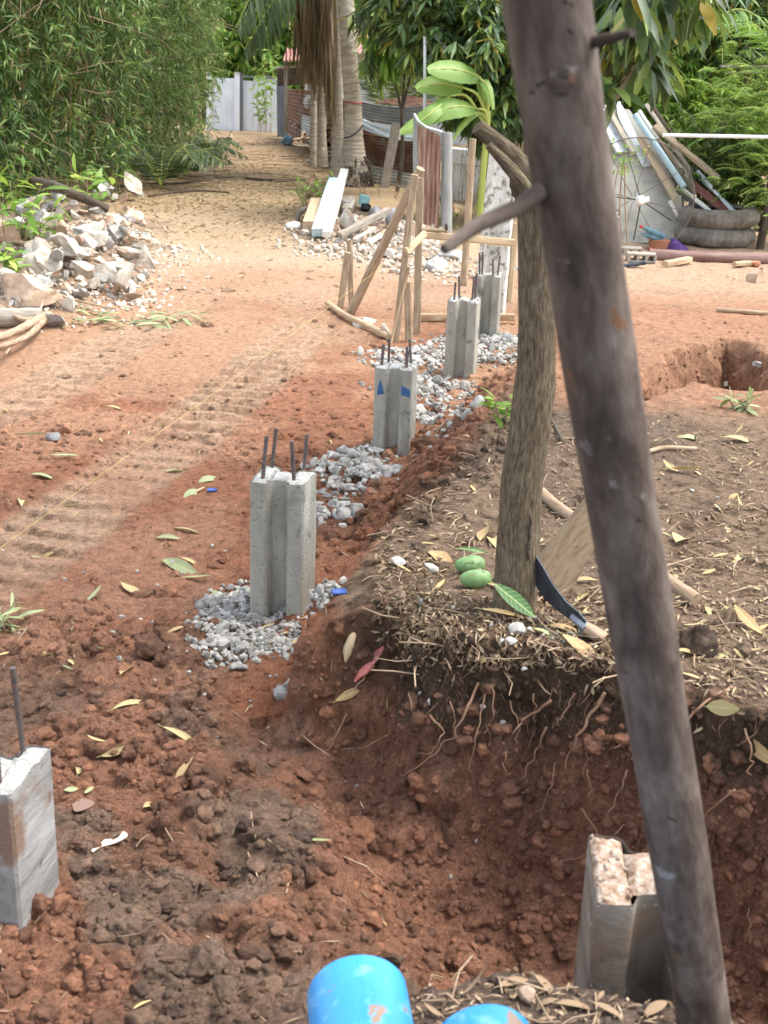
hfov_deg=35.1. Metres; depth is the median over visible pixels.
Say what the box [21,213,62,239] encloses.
plant
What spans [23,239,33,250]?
concrete chunk
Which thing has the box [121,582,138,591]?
fallen leaf
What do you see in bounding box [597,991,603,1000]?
fallen leaf
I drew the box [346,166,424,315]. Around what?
prop
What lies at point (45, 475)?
fallen leaf
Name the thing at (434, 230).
stick
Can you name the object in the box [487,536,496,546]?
fallen leaf
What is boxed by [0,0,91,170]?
bamboo clump
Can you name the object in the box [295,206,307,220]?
hose
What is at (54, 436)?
stone
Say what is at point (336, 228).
concrete chunk
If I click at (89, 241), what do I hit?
concrete chunk
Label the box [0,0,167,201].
bamboo clump
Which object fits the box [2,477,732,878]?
scattered stone chips
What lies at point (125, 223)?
concrete chunk
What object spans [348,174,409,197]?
weed
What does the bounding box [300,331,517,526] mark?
crushed gravel
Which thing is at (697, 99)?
shrub
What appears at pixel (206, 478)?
fallen leaf
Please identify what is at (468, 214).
stake
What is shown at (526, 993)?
stone
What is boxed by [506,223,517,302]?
stake
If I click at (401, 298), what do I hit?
timber strip
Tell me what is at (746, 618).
fallen leaf
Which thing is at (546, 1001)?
fallen leaf
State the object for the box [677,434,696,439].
fallen leaf
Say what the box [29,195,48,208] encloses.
concrete chunk
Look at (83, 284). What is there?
concrete chunk
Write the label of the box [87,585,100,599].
fallen leaf
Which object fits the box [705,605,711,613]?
fallen leaf
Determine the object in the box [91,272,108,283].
concrete chunk
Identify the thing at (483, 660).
fallen leaf
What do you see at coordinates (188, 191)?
stick
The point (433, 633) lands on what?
lip mulch
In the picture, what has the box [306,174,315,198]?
timber
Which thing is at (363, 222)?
timber
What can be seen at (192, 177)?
twig litter
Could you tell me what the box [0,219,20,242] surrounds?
concrete chunk
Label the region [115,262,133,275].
concrete chunk
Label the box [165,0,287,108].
tree
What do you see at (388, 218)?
concrete chunk
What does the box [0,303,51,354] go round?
twisted root
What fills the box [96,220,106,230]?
concrete chunk
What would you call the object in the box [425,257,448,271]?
concrete chunk
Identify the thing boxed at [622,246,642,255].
hollow block
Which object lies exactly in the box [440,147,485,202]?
garden wall
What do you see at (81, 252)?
concrete chunk
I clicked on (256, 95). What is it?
sapling
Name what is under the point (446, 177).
post
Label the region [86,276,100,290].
concrete chunk
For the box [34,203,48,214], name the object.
concrete chunk
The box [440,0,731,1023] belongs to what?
wooden pole
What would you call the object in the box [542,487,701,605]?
stick
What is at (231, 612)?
crushed gravel
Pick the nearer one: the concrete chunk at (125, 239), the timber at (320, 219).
the concrete chunk at (125, 239)
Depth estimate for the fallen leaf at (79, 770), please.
3.00 m
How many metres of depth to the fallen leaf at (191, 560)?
4.09 m
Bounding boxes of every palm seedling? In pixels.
[77,139,227,186]
[135,141,247,174]
[170,134,243,151]
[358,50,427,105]
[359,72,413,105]
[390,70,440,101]
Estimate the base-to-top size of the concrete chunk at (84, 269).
0.132 m
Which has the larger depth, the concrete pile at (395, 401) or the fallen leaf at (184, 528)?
the concrete pile at (395, 401)
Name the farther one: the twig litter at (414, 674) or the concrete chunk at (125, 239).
the concrete chunk at (125, 239)
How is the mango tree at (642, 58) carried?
on the ground
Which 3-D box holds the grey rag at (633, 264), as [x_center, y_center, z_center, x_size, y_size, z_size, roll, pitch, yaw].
[2.248,-2.228,10.927,0.218,0.064,0.067,2,20,0]
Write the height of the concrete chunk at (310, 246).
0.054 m
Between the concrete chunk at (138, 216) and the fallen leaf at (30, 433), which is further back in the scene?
the concrete chunk at (138, 216)
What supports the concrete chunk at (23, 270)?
on the ground
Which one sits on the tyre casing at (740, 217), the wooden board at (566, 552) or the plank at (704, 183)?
the plank at (704, 183)
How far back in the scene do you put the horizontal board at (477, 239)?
7.65 m
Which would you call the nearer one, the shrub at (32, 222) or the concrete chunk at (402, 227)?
the shrub at (32, 222)
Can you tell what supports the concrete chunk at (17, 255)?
on the ground
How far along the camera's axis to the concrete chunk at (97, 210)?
11.07 m
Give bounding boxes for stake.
[337,252,350,309]
[347,239,353,303]
[393,174,417,342]
[404,281,412,341]
[413,177,423,334]
[460,138,475,285]
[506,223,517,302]
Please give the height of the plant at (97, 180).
0.557 m
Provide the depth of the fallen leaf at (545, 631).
2.88 m
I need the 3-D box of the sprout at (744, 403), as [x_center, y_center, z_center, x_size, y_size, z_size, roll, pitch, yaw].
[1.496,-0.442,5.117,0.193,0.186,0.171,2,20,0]
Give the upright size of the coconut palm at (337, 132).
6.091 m
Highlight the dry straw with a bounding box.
[110,135,336,290]
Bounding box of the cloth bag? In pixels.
[281,134,293,145]
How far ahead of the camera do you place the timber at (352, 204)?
12.90 m
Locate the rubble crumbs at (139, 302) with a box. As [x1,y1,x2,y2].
[0,213,223,334]
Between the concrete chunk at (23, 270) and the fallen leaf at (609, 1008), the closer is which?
the fallen leaf at (609, 1008)
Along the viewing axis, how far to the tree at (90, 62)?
38.27 m
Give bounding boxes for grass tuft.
[0,592,44,631]
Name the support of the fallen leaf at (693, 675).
on the ground
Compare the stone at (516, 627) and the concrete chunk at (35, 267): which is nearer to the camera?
the stone at (516, 627)
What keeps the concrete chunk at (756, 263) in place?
on the ground
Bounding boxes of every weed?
[292,170,335,206]
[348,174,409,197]
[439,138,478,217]
[439,196,476,228]
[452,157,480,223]
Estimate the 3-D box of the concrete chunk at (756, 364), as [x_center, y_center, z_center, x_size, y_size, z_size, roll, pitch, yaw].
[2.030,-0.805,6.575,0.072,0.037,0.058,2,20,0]
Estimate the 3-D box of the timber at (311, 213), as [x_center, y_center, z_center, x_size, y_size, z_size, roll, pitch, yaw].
[-0.715,-3.040,12.385,0.156,0.232,1.031,2,20,0]
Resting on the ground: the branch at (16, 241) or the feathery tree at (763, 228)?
the feathery tree at (763, 228)
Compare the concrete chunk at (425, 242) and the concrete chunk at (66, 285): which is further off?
the concrete chunk at (425, 242)
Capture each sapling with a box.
[249,37,279,132]
[253,60,270,131]
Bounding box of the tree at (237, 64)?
[185,0,358,116]
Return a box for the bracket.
[404,230,426,254]
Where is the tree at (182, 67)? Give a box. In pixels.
[88,0,235,115]
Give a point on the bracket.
(420, 237)
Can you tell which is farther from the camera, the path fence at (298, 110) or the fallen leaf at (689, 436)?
the path fence at (298, 110)
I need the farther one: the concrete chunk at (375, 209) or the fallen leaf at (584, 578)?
the concrete chunk at (375, 209)
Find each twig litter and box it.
[0,422,767,1023]
[137,141,330,188]
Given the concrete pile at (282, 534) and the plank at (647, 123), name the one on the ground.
the concrete pile at (282, 534)
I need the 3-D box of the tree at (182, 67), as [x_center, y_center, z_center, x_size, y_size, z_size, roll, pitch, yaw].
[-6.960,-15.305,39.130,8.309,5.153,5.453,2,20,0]
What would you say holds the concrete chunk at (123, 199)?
on the ground
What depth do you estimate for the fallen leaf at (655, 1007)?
1.79 m
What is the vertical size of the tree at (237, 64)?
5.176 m
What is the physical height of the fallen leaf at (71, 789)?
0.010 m
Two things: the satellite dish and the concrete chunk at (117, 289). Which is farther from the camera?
the satellite dish
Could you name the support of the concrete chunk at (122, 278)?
on the concrete chunk at (131, 296)
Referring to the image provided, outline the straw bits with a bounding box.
[0,272,767,1023]
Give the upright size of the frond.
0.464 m
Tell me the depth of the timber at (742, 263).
10.99 m
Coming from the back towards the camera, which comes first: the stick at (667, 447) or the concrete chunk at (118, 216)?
the concrete chunk at (118, 216)
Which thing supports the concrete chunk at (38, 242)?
on the concrete chunk at (35, 267)
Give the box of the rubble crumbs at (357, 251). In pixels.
[259,214,517,285]
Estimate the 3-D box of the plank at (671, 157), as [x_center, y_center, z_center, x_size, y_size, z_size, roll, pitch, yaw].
[3.049,-3.595,12.613,0.531,0.541,0.045,20,27,40]
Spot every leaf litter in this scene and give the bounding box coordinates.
[375,407,767,732]
[411,967,744,1023]
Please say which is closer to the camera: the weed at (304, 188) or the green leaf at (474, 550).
the green leaf at (474, 550)
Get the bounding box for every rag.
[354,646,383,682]
[624,261,645,266]
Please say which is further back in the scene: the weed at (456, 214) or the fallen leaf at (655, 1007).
the weed at (456, 214)
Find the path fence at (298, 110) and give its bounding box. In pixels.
[287,89,373,153]
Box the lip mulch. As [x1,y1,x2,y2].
[370,543,613,672]
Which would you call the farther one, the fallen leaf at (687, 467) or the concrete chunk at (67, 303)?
the concrete chunk at (67, 303)
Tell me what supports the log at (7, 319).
on the ground
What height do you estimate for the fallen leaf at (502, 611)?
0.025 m
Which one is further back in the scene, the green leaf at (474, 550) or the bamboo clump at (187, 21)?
the bamboo clump at (187, 21)
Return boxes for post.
[276,80,283,136]
[380,123,399,187]
[423,36,425,108]
[441,132,452,233]
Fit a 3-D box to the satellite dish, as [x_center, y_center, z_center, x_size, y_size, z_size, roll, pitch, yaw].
[2.478,-3.097,11.978,0.750,1.153,0.902,-17,27,-41]
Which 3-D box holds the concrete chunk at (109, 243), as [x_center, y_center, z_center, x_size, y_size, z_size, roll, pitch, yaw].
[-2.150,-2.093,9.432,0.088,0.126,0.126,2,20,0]
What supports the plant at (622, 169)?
on the ground
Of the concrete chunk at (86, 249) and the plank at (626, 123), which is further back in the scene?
the plank at (626, 123)
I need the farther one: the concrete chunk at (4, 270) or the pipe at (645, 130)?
the pipe at (645, 130)
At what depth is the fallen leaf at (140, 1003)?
2.20 m
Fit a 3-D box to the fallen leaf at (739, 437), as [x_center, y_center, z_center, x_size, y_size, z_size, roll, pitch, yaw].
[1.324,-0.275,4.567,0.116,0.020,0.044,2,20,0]
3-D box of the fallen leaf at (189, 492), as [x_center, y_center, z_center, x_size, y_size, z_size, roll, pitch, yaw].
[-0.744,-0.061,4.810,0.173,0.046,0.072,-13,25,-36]
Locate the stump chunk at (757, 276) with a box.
[745,268,765,283]
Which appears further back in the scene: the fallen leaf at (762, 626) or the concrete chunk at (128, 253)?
the concrete chunk at (128, 253)
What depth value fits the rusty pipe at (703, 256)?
11.29 m
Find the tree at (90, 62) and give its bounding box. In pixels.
[11,8,176,107]
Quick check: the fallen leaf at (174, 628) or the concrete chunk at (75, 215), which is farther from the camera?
the concrete chunk at (75, 215)
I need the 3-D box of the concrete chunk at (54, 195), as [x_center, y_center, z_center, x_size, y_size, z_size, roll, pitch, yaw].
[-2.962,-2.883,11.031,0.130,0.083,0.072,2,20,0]
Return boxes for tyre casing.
[674,224,755,248]
[677,203,760,229]
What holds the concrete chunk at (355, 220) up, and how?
on the ground
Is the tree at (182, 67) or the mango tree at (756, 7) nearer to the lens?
the mango tree at (756, 7)
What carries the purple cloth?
on the ground
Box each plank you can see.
[604,105,635,152]
[617,101,651,167]
[637,136,677,202]
[638,110,686,176]
[644,103,692,174]
[648,102,675,138]
[652,124,719,180]
[657,138,697,194]
[665,150,694,185]
[668,200,677,216]
[675,195,681,225]
[678,188,701,208]
[681,189,710,209]
[684,180,727,209]
[692,169,735,209]
[696,170,733,209]
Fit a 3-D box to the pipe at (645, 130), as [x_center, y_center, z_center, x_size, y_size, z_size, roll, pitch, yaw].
[2.868,-3.762,12.635,0.068,0.723,0.744,-16,27,-41]
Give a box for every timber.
[303,198,321,230]
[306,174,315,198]
[312,177,336,236]
[322,168,348,237]
[337,207,391,238]
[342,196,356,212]
[353,226,376,240]
[365,229,385,244]
[421,313,514,320]
[662,256,692,266]
[732,261,752,266]
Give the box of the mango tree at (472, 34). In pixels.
[335,0,523,177]
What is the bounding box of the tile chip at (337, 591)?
[331,588,346,594]
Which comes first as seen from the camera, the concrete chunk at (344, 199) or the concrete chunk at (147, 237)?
the concrete chunk at (147, 237)
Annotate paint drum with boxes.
[358,194,370,210]
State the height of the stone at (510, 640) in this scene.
0.018 m
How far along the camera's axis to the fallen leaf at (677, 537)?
3.58 m
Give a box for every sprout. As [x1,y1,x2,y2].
[478,388,512,427]
[712,386,766,414]
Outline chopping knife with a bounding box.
[535,556,609,640]
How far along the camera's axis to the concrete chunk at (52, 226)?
9.38 m
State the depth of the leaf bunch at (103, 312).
7.86 m
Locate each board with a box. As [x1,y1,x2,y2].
[425,231,514,245]
[477,153,513,313]
[539,498,593,591]
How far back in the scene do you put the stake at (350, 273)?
8.56 m
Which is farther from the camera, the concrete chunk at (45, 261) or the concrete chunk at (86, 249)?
the concrete chunk at (86, 249)
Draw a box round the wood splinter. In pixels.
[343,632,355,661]
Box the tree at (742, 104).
[652,53,767,149]
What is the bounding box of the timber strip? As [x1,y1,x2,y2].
[391,266,409,342]
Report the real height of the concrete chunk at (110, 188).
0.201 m
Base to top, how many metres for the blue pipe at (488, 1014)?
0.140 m
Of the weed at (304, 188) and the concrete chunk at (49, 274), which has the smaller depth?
the concrete chunk at (49, 274)
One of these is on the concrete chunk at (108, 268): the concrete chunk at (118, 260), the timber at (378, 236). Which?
the concrete chunk at (118, 260)
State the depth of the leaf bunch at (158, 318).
7.93 m
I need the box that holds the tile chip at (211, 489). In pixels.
[207,488,216,491]
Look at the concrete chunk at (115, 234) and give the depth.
10.39 m
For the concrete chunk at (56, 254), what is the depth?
8.64 m
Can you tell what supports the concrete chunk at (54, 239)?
on the concrete chunk
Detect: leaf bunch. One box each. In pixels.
[59,315,124,329]
[74,306,126,322]
[118,312,191,328]
[126,311,212,323]
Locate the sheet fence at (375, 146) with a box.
[361,96,433,186]
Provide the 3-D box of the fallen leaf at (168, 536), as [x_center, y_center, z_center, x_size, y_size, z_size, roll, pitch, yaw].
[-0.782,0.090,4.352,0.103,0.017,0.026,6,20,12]
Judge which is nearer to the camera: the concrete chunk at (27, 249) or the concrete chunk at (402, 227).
the concrete chunk at (27, 249)
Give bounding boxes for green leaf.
[451,547,487,552]
[487,578,534,617]
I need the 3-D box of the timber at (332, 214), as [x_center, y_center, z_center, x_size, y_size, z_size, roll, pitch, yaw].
[-0.487,-3.167,12.341,0.093,0.500,1.927,3,20,2]
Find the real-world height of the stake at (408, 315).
0.489 m
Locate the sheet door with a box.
[413,113,441,228]
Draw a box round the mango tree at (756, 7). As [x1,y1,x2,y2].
[623,0,767,103]
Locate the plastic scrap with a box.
[91,831,127,851]
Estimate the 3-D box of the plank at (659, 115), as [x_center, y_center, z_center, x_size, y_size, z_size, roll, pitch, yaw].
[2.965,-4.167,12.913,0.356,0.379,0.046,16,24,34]
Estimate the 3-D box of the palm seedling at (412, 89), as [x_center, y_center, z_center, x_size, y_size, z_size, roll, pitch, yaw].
[0.561,-7.498,21.290,2.581,1.231,2.422,2,20,0]
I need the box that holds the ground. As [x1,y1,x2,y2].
[0,88,767,1023]
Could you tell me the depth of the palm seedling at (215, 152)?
18.21 m
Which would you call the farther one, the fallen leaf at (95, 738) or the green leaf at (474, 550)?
the green leaf at (474, 550)
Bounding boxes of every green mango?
[454,554,490,572]
[459,569,494,588]
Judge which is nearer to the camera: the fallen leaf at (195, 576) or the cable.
the fallen leaf at (195, 576)
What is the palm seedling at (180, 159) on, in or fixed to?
on the ground
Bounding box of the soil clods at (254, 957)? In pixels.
[0,287,767,1023]
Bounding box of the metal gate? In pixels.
[206,72,276,131]
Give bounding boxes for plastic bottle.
[639,225,664,238]
[641,233,662,239]
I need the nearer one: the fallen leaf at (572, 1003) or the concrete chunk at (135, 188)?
the fallen leaf at (572, 1003)
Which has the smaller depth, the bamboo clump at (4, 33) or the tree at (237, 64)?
the bamboo clump at (4, 33)
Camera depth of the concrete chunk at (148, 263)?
9.57 m
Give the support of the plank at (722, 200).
on the tyre casing at (740, 217)
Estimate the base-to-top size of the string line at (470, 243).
0.030 m
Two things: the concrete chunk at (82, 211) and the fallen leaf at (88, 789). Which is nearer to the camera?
the fallen leaf at (88, 789)
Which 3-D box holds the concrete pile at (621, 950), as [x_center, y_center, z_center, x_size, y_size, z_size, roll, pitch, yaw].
[0.423,0.971,2.133,0.187,0.846,0.187,3,20,4]
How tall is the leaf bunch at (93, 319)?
0.161 m
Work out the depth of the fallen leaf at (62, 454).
5.20 m
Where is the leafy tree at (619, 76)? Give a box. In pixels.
[521,57,694,137]
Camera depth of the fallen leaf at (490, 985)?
1.84 m
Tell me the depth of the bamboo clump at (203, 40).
21.46 m
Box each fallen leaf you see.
[15,432,43,434]
[29,473,51,478]
[48,453,75,454]
[64,786,77,791]
[72,798,93,810]
[76,767,82,776]
[84,787,92,792]
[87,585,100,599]
[88,735,104,740]
[96,745,125,757]
[107,699,140,711]
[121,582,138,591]
[133,1000,150,1008]
[142,801,151,807]
[153,534,179,538]
[158,724,191,740]
[159,558,197,573]
[168,626,182,632]
[175,757,192,778]
[177,527,198,533]
[178,556,196,564]
[181,575,208,576]
[183,489,196,498]
[199,475,215,482]
[312,838,330,840]
[332,688,359,702]
[424,550,452,561]
[424,1003,444,1017]
[434,579,444,587]
[458,962,487,994]
[475,607,519,616]
[476,524,489,542]
[479,656,485,662]
[483,983,494,987]
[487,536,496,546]
[493,976,527,987]
[528,626,553,636]
[531,970,552,993]
[538,998,557,1004]
[538,1016,555,1019]
[541,623,576,632]
[550,999,589,1009]
[557,630,594,653]
[576,589,593,601]
[577,576,596,580]
[588,999,622,1018]
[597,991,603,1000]
[641,1000,667,1017]
[662,466,701,468]
[663,460,677,470]
[672,532,689,541]
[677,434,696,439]
[680,648,697,656]
[683,673,699,678]
[703,569,714,573]
[703,700,738,715]
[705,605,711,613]
[718,652,727,657]
[719,435,748,441]
[728,493,736,498]
[733,554,742,561]
[734,604,765,635]
[734,648,742,658]
[750,624,767,631]
[753,739,767,763]
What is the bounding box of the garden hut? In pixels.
[276,48,309,136]
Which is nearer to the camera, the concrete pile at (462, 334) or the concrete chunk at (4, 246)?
the concrete pile at (462, 334)
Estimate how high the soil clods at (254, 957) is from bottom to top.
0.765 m
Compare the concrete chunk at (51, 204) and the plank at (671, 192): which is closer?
the concrete chunk at (51, 204)
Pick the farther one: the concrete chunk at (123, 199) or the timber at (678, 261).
the concrete chunk at (123, 199)
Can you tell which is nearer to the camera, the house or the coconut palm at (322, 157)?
the coconut palm at (322, 157)
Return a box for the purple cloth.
[667,238,689,250]
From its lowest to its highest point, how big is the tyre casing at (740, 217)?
0.219 m
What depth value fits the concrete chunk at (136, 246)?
10.22 m
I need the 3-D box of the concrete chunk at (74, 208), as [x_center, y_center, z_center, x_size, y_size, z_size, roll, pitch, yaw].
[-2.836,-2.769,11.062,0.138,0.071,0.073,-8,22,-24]
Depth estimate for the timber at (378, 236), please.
11.39 m
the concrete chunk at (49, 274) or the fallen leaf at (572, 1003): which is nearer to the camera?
the fallen leaf at (572, 1003)
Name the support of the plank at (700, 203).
on the plank at (696, 206)
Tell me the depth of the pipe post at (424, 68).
12.75 m
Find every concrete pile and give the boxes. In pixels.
[0,666,58,930]
[250,428,316,617]
[372,339,417,455]
[443,273,480,378]
[473,252,502,337]
[573,834,673,1007]
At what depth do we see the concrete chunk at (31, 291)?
7.74 m
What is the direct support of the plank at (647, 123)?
on the plank at (671, 157)
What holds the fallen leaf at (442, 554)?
on the ground
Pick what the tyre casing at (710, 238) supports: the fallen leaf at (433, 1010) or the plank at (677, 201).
the plank at (677, 201)
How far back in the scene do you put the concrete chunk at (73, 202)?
11.28 m
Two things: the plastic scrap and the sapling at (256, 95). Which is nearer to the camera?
the plastic scrap
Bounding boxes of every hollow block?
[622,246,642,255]
[625,251,656,262]
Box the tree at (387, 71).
[351,12,426,191]
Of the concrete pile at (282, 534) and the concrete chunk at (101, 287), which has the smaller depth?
the concrete pile at (282, 534)
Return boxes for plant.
[0,243,33,272]
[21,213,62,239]
[63,152,133,208]
[399,60,494,215]
[608,135,651,243]
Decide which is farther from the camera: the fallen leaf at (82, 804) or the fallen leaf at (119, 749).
the fallen leaf at (119, 749)
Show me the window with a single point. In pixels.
(368, 78)
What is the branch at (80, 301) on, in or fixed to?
on the ground
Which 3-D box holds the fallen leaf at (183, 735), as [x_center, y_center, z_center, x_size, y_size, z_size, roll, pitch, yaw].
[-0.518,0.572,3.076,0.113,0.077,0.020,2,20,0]
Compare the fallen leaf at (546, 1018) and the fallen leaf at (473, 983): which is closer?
the fallen leaf at (546, 1018)
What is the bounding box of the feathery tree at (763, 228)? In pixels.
[667,24,767,249]
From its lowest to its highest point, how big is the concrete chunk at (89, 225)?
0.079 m
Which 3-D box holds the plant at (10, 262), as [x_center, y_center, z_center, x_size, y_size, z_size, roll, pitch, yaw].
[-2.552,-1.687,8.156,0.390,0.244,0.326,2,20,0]
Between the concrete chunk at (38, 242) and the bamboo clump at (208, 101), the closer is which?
the concrete chunk at (38, 242)
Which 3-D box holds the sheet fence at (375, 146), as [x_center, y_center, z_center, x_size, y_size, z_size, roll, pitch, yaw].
[0.212,-5.479,18.335,1.244,1.490,2.994,2,20,0]
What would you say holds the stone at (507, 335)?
on the ground
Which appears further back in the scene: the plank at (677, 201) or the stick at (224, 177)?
the stick at (224, 177)
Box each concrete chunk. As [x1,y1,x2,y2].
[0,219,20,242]
[0,241,6,251]
[0,268,15,276]
[0,273,63,306]
[9,216,23,222]
[9,252,21,258]
[13,221,31,234]
[15,198,28,215]
[19,268,28,274]
[22,245,50,275]
[22,247,31,255]
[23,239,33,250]
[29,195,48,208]
[32,237,51,250]
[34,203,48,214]
[34,252,62,271]
[35,209,47,221]
[36,274,48,285]
[39,212,56,228]
[41,272,56,281]
[42,200,59,209]
[43,231,51,241]
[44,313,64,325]
[47,276,53,287]
[49,235,60,245]
[49,248,64,260]
[50,219,66,233]
[51,191,65,199]
[52,270,60,279]
[55,206,66,218]
[56,232,80,260]
[59,237,78,250]
[59,295,74,311]
[61,270,68,280]
[63,245,88,257]
[63,262,69,268]
[64,282,71,290]
[65,204,79,211]
[70,199,77,204]
[71,209,79,219]
[71,261,93,278]
[73,227,107,246]
[73,290,89,297]
[74,226,85,232]
[74,234,83,245]
[75,280,87,288]
[78,209,87,214]
[78,224,95,227]
[81,233,97,250]
[83,247,93,261]
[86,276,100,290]
[87,248,93,256]
[89,207,103,213]
[89,213,101,221]
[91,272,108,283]
[92,183,110,195]
[93,251,101,256]
[94,261,137,288]
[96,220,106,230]
[96,283,104,290]
[102,182,113,192]
[105,213,125,221]
[105,235,113,248]
[106,213,120,225]
[107,224,124,243]
[110,249,116,255]
[111,193,117,200]
[113,266,131,288]
[114,257,123,263]
[114,286,120,291]
[115,246,140,260]
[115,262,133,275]
[118,225,130,235]
[119,193,127,204]
[121,220,129,226]
[122,215,134,221]
[122,235,135,242]
[123,205,129,211]
[123,293,142,299]
[124,171,141,195]
[125,208,143,222]
[128,259,145,268]
[129,283,135,292]
[131,243,141,249]
[136,219,145,224]
[139,246,154,269]
[141,235,149,240]
[307,243,314,248]
[332,224,340,236]
[339,208,352,228]
[341,196,350,209]
[351,217,362,233]
[353,317,375,328]
[361,235,366,242]
[368,206,381,220]
[369,247,376,253]
[381,323,391,334]
[384,248,394,256]
[385,208,395,226]
[395,224,404,233]
[423,239,427,246]
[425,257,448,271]
[437,250,461,259]
[752,260,760,267]
[752,361,761,367]
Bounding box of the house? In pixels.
[305,29,467,144]
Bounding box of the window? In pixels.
[362,78,378,89]
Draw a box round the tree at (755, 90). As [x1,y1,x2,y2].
[714,58,766,134]
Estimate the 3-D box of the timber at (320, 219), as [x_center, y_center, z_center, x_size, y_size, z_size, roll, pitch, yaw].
[-0.584,-3.115,12.331,0.127,0.435,1.533,3,20,3]
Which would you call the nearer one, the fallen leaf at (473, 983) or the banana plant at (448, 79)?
the fallen leaf at (473, 983)
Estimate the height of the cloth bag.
0.282 m
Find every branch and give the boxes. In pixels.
[12,239,96,260]
[58,293,116,309]
[127,207,133,239]
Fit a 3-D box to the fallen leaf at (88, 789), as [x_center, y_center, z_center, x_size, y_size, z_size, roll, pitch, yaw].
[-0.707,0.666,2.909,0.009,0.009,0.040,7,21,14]
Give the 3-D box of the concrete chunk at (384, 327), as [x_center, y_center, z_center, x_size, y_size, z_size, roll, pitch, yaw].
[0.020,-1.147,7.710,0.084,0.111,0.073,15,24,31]
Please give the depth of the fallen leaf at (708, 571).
3.38 m
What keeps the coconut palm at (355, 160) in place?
on the ground
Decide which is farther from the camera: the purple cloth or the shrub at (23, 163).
the shrub at (23, 163)
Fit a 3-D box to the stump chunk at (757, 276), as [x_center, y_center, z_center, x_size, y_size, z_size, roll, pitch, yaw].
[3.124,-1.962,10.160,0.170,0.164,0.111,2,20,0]
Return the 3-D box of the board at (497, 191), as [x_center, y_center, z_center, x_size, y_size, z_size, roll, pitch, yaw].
[0.752,-1.717,8.334,0.234,1.473,0.188,5,20,9]
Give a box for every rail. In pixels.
[662,133,767,138]
[721,65,767,67]
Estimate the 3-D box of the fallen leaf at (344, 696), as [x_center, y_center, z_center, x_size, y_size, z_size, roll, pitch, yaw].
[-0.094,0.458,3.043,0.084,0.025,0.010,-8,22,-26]
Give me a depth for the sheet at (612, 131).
12.79 m
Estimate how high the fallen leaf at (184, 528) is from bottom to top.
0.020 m
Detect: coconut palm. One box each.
[233,0,381,187]
[316,84,328,166]
[329,0,343,177]
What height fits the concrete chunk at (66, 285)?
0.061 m
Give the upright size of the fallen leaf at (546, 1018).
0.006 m
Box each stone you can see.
[46,432,59,440]
[230,662,247,669]
[391,556,405,565]
[424,563,438,572]
[501,333,511,339]
[505,637,517,644]
[508,622,525,635]
[518,985,535,1003]
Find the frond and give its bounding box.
[709,9,767,52]
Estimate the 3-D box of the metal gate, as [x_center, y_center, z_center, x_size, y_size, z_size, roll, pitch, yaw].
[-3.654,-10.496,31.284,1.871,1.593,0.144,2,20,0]
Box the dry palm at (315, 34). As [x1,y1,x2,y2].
[284,0,336,166]
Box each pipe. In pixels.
[307,955,412,1023]
[442,1004,528,1023]
[632,113,686,188]
[649,249,767,263]
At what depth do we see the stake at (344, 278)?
8.46 m
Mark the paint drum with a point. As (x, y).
(363, 202)
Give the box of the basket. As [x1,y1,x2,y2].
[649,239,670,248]
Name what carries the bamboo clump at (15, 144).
on the ground
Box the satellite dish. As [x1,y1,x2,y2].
[609,137,694,247]
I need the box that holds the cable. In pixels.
[343,124,363,138]
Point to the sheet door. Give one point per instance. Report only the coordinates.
(427, 150)
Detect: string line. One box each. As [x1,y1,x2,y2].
[0,244,412,547]
[415,240,512,246]
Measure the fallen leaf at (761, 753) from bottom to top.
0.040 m
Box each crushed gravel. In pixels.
[184,576,346,700]
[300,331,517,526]
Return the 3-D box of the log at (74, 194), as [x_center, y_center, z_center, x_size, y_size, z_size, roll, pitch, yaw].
[-3.501,-3.378,12.503,0.532,0.353,3.781,-8,22,-25]
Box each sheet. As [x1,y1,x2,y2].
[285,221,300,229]
[607,120,626,152]
[609,109,677,243]
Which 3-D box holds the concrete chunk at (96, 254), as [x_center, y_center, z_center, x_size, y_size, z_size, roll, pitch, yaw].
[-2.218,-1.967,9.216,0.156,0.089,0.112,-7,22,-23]
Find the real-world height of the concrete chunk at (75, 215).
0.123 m
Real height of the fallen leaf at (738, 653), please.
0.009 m
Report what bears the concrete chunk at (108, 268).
on the ground
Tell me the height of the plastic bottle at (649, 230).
0.136 m
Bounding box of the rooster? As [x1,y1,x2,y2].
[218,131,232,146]
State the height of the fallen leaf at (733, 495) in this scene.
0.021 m
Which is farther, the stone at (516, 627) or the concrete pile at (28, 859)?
the stone at (516, 627)
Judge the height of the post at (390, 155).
1.070 m
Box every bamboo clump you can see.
[0,0,23,130]
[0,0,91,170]
[0,0,100,202]
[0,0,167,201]
[0,0,201,180]
[3,0,224,167]
[34,0,240,153]
[77,0,230,147]
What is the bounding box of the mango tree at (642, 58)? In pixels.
[324,0,765,943]
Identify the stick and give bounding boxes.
[117,176,304,186]
[148,190,228,195]
[292,137,330,150]
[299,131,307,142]
[325,300,390,339]
[421,228,447,232]
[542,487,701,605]
[551,418,563,443]
[650,445,697,452]
[717,307,767,314]
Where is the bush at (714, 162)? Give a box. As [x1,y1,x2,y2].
[662,103,767,226]
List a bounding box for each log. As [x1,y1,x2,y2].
[0,307,41,326]
[28,176,109,212]
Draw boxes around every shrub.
[0,145,34,203]
[0,163,72,241]
[627,44,767,206]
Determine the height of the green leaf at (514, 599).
0.088 m
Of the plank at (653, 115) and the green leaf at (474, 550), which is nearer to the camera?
the green leaf at (474, 550)

